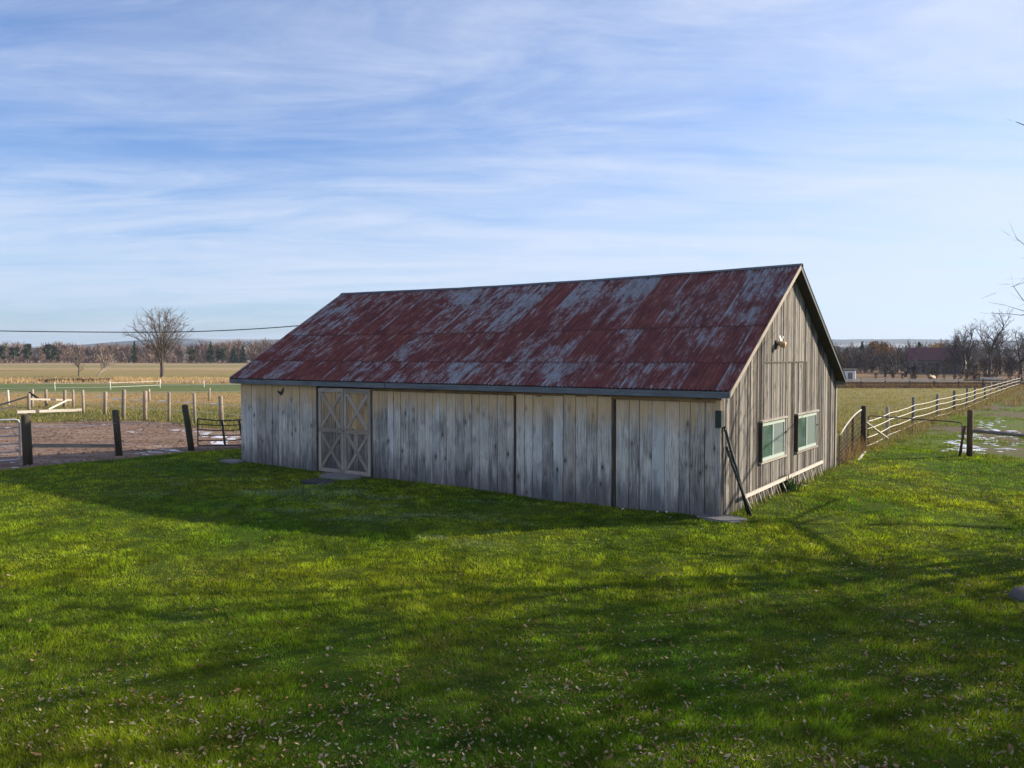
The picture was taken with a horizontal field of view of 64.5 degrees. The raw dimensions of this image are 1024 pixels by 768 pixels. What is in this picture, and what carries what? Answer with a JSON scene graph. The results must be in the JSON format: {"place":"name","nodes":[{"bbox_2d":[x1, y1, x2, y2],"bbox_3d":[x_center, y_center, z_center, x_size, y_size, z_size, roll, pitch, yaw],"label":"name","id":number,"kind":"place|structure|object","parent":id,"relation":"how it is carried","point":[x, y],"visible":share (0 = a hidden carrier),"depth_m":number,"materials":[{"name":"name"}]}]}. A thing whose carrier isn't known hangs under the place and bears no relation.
{"place":"outdoors","nodes":[
{"label":"outdoors","id":0,"kind":"place"},
{"bbox_2d":[0,420,240,469],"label":"dirt yard","id":1,"kind":"structure","parent":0,"point":[173,435],"depth_m":32.70,"materials":[{"name":"brown soil"}]},
{"bbox_2d":[0,419,20,461],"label":"tube gate","id":2,"kind":"structure","parent":1,"relation":"on","point":[19,443],"depth_m":25.39,"materials":[{"name":"silver metal"}]},
{"bbox_2d":[21,404,194,465],"bbox_3d":[-13.518,1.716,27.398,0.686,1.824,5.574,2,3,42],"label":"yard fence","id":3,"kind":"object","parent":1,"relation":"on","point":[27,446],"visible":0.85,"depth_m":26.86,"materials":[{"name":"brown wood"}]},
{"bbox_2d":[0,325,298,332],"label":"power line","id":4,"kind":"object","parent":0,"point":[151,332],"visible":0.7,"depth_m":69.86,"materials":[{"name":"black metal"}]},
{"bbox_2d":[0,444,1023,767],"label":"lawn","id":5,"kind":"structure","parent":0,"point":[564,631],"depth_m":10.22,"materials":[{"name":"plant"}]},
{"bbox_2d":[197,418,240,445],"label":"tube gate","id":6,"kind":"structure","parent":5,"relation":"on","point":[223,430],"depth_m":29.59,"materials":[{"name":"grey metal"}]},
{"bbox_2d":[220,459,243,463],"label":"stone slab","id":7,"kind":"structure","parent":5,"relation":"on","point":[233,461],"depth_m":25.20,"materials":[{"name":"grey stone"}]},
{"bbox_2d":[301,478,335,484],"bbox_3d":[-5.073,2.594,21.331,0.984,0.098,0.614,1,2,27],"label":"stepping stone","id":8,"kind":"object","parent":5,"relation":"on","point":[314,481],"depth_m":21.23,"materials":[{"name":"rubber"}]},
{"bbox_2d":[319,473,360,479],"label":"stone slab","id":9,"kind":"structure","parent":5,"relation":"on","point":[342,476],"depth_m":22.03,"materials":[{"name":"grey stone"}]},
{"bbox_2d":[0,455,1023,767],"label":"fallen leaves","id":10,"kind":"object","parent":5,"relation":"on","point":[1010,747],"visible":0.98,"depth_m":7.62,"materials":[{"name":"plant"}]},
{"bbox_2d":[698,514,746,523],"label":"stone slab","id":11,"kind":"structure","parent":5,"relation":"on","point":[729,519],"depth_m":16.30,"materials":[{"name":"grey stone"}]},
{"bbox_2d":[867,415,962,453],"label":"pipe gate","id":12,"kind":"structure","parent":5,"relation":"on","point":[914,419],"depth_m":29.20,"materials":[{"name":"grey metal"}]},
{"bbox_2d":[1008,586,1023,601],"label":"boulder","id":13,"kind":"object","parent":5,"relation":"on","point":[1017,592],"visible":0.73,"depth_m":11.03,"materials":[{"name":"grey stone"}]},
{"bbox_2d":[0,358,1023,445],"bbox_3d":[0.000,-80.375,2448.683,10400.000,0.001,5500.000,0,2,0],"label":"ground","id":14,"kind":"structure","parent":0,"point":[62,369],"depth_m":85.56,"materials":[{"name":"beige plant"}]},
{"bbox_2d":[0,345,6,362],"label":"evergreen tree","id":15,"kind":"object","parent":14,"relation":"on","point":[2,348],"visible":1,"depth_m":384.47,"materials":[{"name":"green plant"}]},
{"bbox_2d":[8,346,20,363],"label":"evergreen tree","id":16,"kind":"object","parent":14,"relation":"on","point":[13,352],"visible":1,"depth_m":378.68,"materials":[{"name":"green plant"}]},
{"bbox_2d":[21,343,31,363],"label":"evergreen tree","id":17,"kind":"object","parent":14,"relation":"on","point":[26,352],"visible":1,"depth_m":372.02,"materials":[{"name":"green plant"}]},
{"bbox_2d":[0,389,84,414],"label":"corral pen","id":18,"kind":"object","parent":14,"relation":"on","point":[30,404],"visible":0.94,"depth_m":49.33,"materials":[{"name":"beige wood"}]},
{"bbox_2d":[42,344,53,362],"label":"evergreen tree","id":19,"kind":"object","parent":14,"relation":"on","point":[48,347],"visible":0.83,"depth_m":383.91,"materials":[{"name":"green plant"}]},
{"bbox_2d":[51,346,59,363],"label":"evergreen tree","id":20,"kind":"object","parent":14,"relation":"on","point":[53,352],"visible":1,"depth_m":378.08,"materials":[{"name":"green plant"}]},
{"bbox_2d":[70,352,85,375],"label":"bare tree","id":21,"kind":"object","parent":14,"relation":"on","point":[77,363],"visible":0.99,"depth_m":140.51,"materials":[{"name":"grey plant"}]},
{"bbox_2d":[95,344,121,375],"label":"bare tree","id":22,"kind":"object","parent":14,"relation":"on","point":[106,364],"visible":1,"depth_m":137.70,"materials":[{"name":"brown plant"}]},
{"bbox_2d":[131,340,137,363],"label":"evergreen tree","id":23,"kind":"object","parent":14,"relation":"on","point":[134,357],"visible":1,"depth_m":372.38,"materials":[{"name":"green plant"}]},
{"bbox_2d":[0,337,277,362],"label":"woods","id":24,"kind":"object","parent":14,"relation":"on","point":[120,353],"visible":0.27,"depth_m":405.18,"materials":[{"name":"brown plant"}]},
{"bbox_2d":[44,380,240,389],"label":"tape fence","id":25,"kind":"object","parent":14,"relation":"on","point":[54,383],"visible":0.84,"depth_m":83.03,"materials":[{"name":"white paint"}]},
{"bbox_2d":[122,307,193,378],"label":"bare tree","id":26,"kind":"object","parent":14,"relation":"on","point":[162,347],"visible":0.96,"depth_m":121.37,"materials":[{"name":"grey plant"}]},
{"bbox_2d":[84,390,240,424],"bbox_3d":[-18.510,1.233,42.347,17.492,1.747,1.354,2,3,39],"label":"post fence","id":27,"kind":"object","parent":14,"relation":"on","point":[168,409],"visible":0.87,"depth_m":42.33,"materials":[{"name":"white paint"}]},
{"bbox_2d":[84,388,240,401],"bbox_3d":[-28.201,0.906,60.509,21.151,1.156,0.842,0,2,-9],"label":"wire fence","id":28,"kind":"object","parent":14,"relation":"on","point":[209,391],"visible":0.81,"depth_m":60.33,"materials":[{"name":"wood"}]},
{"bbox_2d":[187,349,195,362],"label":"evergreen tree","id":29,"kind":"object","parent":14,"relation":"on","point":[192,357],"visible":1,"depth_m":384.43,"materials":[{"name":"plant"}]},
{"bbox_2d":[206,341,214,363],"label":"evergreen tree","id":30,"kind":"object","parent":14,"relation":"on","point":[210,356],"visible":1,"depth_m":378.22,"materials":[{"name":"green plant"}]},
{"bbox_2d":[215,348,225,359],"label":"evergreen tree","id":31,"kind":"object","parent":14,"relation":"on","point":[220,351],"visible":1,"depth_m":372.16,"materials":[{"name":"plant"}]},
{"bbox_2d":[229,346,237,362],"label":"evergreen tree","id":32,"kind":"object","parent":14,"relation":"on","point":[233,357],"visible":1,"depth_m":384.23,"materials":[{"name":"green plant"}]},
{"bbox_2d":[239,345,247,362],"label":"evergreen tree","id":33,"kind":"object","parent":14,"relation":"on","point":[242,358],"visible":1,"depth_m":378.19,"materials":[{"name":"green plant"}]},
{"bbox_2d":[10,417,1023,516],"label":"snow","id":34,"kind":"structure","parent":14,"relation":"on","point":[964,445],"depth_m":31.83,"materials":[{"name":"white snow"}]},
{"bbox_2d":[229,263,846,516],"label":"barn","id":35,"kind":"structure","parent":14,"relation":"on","point":[636,392],"depth_m":20.34,"materials":[{"name":"grey wood"}]},
{"bbox_2d":[318,388,343,472],"bbox_3d":[-5.134,1.319,23.069,1.033,2.415,0.058,1,2,35],"label":"barn door","id":36,"kind":"structure","parent":35,"relation":"in","point":[330,400],"depth_m":23.07,"materials":[{"name":"grey wood"}]},
{"bbox_2d":[344,389,371,476],"bbox_3d":[-4.280,1.339,22.466,1.024,2.408,0.061,1,2,35],"label":"barn door","id":37,"kind":"structure","parent":35,"relation":"in","point":[357,402],"depth_m":22.45,"materials":[{"name":"grey wood"}]},
{"bbox_2d":[758,416,787,464],"bbox_3d":[6.198,1.305,19.224,0.125,0.997,2.000,1,2,35],"label":"window","id":38,"kind":"structure","parent":35,"relation":"in","point":[772,431],"depth_m":19.16,"materials":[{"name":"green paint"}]},
{"bbox_2d":[794,409,818,453],"bbox_3d":[7.840,1.240,21.547,0.125,1.027,2.070,1,2,35],"label":"window","id":39,"kind":"structure","parent":35,"relation":"in","point":[806,424],"depth_m":21.47,"materials":[{"name":"green paint"}]},
{"bbox_2d":[723,426,748,514],"bbox_3d":[4.642,1.860,16.706,0.746,2.019,0.084,-1,2,-25],"label":"leaning pole","id":40,"kind":"object","parent":14,"relation":"on","point":[730,446],"visible":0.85,"depth_m":16.62,"materials":[{"name":"black metal"}]},
{"bbox_2d":[725,446,751,516],"bbox_3d":[4.683,2.072,16.670,0.650,1.600,0.059,0,2,-7],"label":"leaning pole","id":41,"kind":"object","parent":14,"relation":"on","point":[738,481],"visible":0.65,"depth_m":16.65,"materials":[{"name":"black metal"}]},
{"bbox_2d":[722,463,844,515],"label":"weeds","id":42,"kind":"object","parent":14,"relation":"on","point":[809,481],"visible":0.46,"depth_m":20.76,"materials":[{"name":"green plant"}]},
{"bbox_2d":[745,460,822,508],"bbox_3d":[6.822,2.455,19.925,0.154,0.485,6.401,1,2,35],"label":"picket panel","id":43,"kind":"object","parent":14,"relation":"on","point":[763,488],"visible":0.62,"depth_m":19.35,"materials":[{"name":"beige wood"}]},
{"bbox_2d":[778,473,803,491],"bbox_3d":[6.683,2.466,19.826,0.690,0.577,0.688,0,2,0],"label":"weed clump","id":44,"kind":"object","parent":14,"relation":"on","point":[791,486],"visible":0.51,"depth_m":19.73,"materials":[{"name":"green plant"}]},
{"bbox_2d":[838,409,861,466],"bbox_3d":[11.162,1.787,26.678,0.068,1.604,5.728,1,2,29],"label":"fence","id":45,"kind":"object","parent":14,"relation":"on","point":[852,425],"visible":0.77,"depth_m":26.11,"materials":[{"name":"beige wood"}]},
{"bbox_2d":[843,368,856,378],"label":"shed","id":46,"kind":"structure","parent":14,"relation":"on","point":[850,373],"depth_m":111.27,"materials":[{"name":"white paint"}]},
{"bbox_2d":[848,373,852,378],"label":"door","id":47,"kind":"structure","parent":46,"relation":"in","point":[850,375],"depth_m":111.18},
{"bbox_2d":[836,346,924,372],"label":"trees","id":48,"kind":"object","parent":14,"relation":"on","point":[870,359],"visible":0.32,"depth_m":164.70,"materials":[{"name":"brown plant"}]},
{"bbox_2d":[868,340,892,361],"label":"willow tree","id":49,"kind":"object","parent":14,"relation":"on","point":[874,344],"visible":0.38,"depth_m":188.95,"materials":[{"name":"brown plant"}]},
{"bbox_2d":[876,361,891,376],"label":"orchard tree","id":50,"kind":"object","parent":14,"relation":"on","point":[885,373],"visible":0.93,"depth_m":134.61,"materials":[{"name":"brown plant"}]},
{"bbox_2d":[875,357,903,374],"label":"orchard tree","id":51,"kind":"object","parent":14,"relation":"on","point":[895,368],"visible":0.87,"depth_m":134.63,"materials":[{"name":"brown plant"}]},
{"bbox_2d":[897,356,919,376],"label":"orchard tree","id":52,"kind":"object","parent":14,"relation":"on","point":[907,371],"visible":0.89,"depth_m":134.60,"materials":[{"name":"brown plant"}]},
{"bbox_2d":[900,357,927,371],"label":"orchard tree","id":53,"kind":"object","parent":14,"relation":"on","point":[918,366],"visible":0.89,"depth_m":134.31,"materials":[{"name":"brown plant"}]},
{"bbox_2d":[833,339,1023,364],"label":"woods","id":54,"kind":"object","parent":14,"relation":"on","point":[976,353],"visible":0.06,"depth_m":265.18,"materials":[{"name":"brown plant"}]},
{"bbox_2d":[836,387,1023,459],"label":"pasture grass","id":55,"kind":"structure","parent":14,"relation":"on","point":[939,435],"depth_m":41.52,"materials":[{"name":"green plant"}]},
{"bbox_2d":[921,358,947,374],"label":"orchard tree","id":56,"kind":"object","parent":14,"relation":"on","point":[932,370],"visible":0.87,"depth_m":134.18,"materials":[{"name":"brown plant"}]},
{"bbox_2d":[846,377,1023,386],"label":"board fence","id":57,"kind":"object","parent":14,"relation":"on","point":[933,383],"visible":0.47,"depth_m":88.02,"materials":[{"name":"wood"}]},
{"bbox_2d":[905,347,966,373],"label":"barn","id":58,"kind":"structure","parent":14,"relation":"on","point":[931,355],"depth_m":158.57,"materials":[{"name":"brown wood"}]},
{"bbox_2d":[929,341,946,347],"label":"willow tree","id":59,"kind":"object","parent":14,"relation":"on","point":[936,345],"visible":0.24,"depth_m":248.96,"materials":[{"name":"brown plant"}]},
{"bbox_2d":[861,375,1020,447],"bbox_3d":[34.054,0.641,59.211,0.590,1.772,73.896,1,2,36],"label":"rail fence","id":60,"kind":"object","parent":14,"relation":"on","point":[864,422],"visible":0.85,"depth_m":39.90,"materials":[{"name":"grey wood"}]},
{"bbox_2d":[874,368,1023,381],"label":"undergrowth","id":61,"kind":"object","parent":14,"relation":"on","point":[971,374],"visible":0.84,"depth_m":114.78,"materials":[{"name":"brown plant"}]},
{"bbox_2d":[940,333,964,373],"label":"bare tree","id":62,"kind":"object","parent":14,"relation":"on","point":[953,354],"visible":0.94,"depth_m":153.74,"materials":[{"name":"brown plant"}]},
{"bbox_2d":[887,355,1023,375],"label":"undergrowth","id":63,"kind":"object","parent":14,"relation":"on","point":[1009,364],"visible":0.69,"depth_m":147.42,"materials":[{"name":"brown plant"}]},
{"bbox_2d":[940,326,973,373],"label":"bare tree","id":64,"kind":"object","parent":14,"relation":"on","point":[965,336],"visible":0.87,"depth_m":153.49,"materials":[{"name":"brown plant"}]},
{"bbox_2d":[951,323,983,368],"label":"bare tree","id":65,"kind":"object","parent":14,"relation":"on","point":[969,346],"visible":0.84,"depth_m":152.97,"materials":[{"name":"brown plant"}]},
{"bbox_2d":[963,309,1016,375],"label":"bare tree","id":66,"kind":"object","parent":14,"relation":"on","point":[988,349],"visible":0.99,"depth_m":136.73,"materials":[{"name":"brown plant"}]},
{"bbox_2d":[958,410,1023,456],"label":"rail fence","id":67,"kind":"object","parent":14,"relation":"on","point":[969,445],"visible":0.83,"depth_m":26.94,"materials":[{"name":"brown wood"}]},
{"bbox_2d":[975,329,1010,373],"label":"bare tree","id":68,"kind":"object","parent":14,"relation":"on","point":[999,350],"visible":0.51,"depth_m":154.09,"materials":[{"name":"brown plant"}]},
{"bbox_2d":[981,119,1023,337],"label":"bare tree","id":69,"kind":"object","parent":14,"relation":"on","point":[1011,277],"visible":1,"depth_m":21.55,"materials":[{"name":"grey plant"}]},
{"bbox_2d":[989,326,1023,373],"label":"bare tree","id":70,"kind":"object","parent":14,"relation":"on","point":[1020,358],"visible":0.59,"depth_m":154.69,"materials":[{"name":"brown plant"}]},
{"bbox_2d":[1011,333,1023,356],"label":"bare tree","id":71,"kind":"object","parent":14,"relation":"on","point":[1021,346],"visible":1,"depth_m":143.67,"materials":[{"name":"brown plant"}]},
{"bbox_2d":[1013,334,1023,370],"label":"bare tree","id":72,"kind":"object","parent":14,"relation":"on","point":[1022,360],"visible":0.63,"depth_m":152.05,"materials":[{"name":"brown plant"}]},
{"bbox_2d":[0,375,1023,464],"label":"dry grass","id":73,"kind":"structure","parent":0,"point":[972,405],"depth_m":53.73,"materials":[{"name":"beige plant"}]},
{"bbox_2d":[0,0,1023,347],"label":"sky","id":74,"kind":"structure","parent":0,"point":[223,164],"materials":[{"name":"blue"}]},
{"bbox_2d":[31,346,1017,357],"bbox_3d":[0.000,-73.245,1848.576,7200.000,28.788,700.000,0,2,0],"label":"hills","id":75,"kind":"structure","parent":0,"point":[250,350],"depth_m":1671.04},
{"bbox_2d":[39,338,1023,348],"bbox_3d":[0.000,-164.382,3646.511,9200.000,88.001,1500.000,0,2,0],"label":"hills","id":76,"kind":"structure","parent":0,"point":[837,342],"depth_m":3300.47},
{"bbox_2d":[881,390,1023,459],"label":"grass","id":77,"kind":"structure","parent":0,"point":[1013,426],"depth_m":37.11,"materials":[{"name":"green plant"}]}
]}

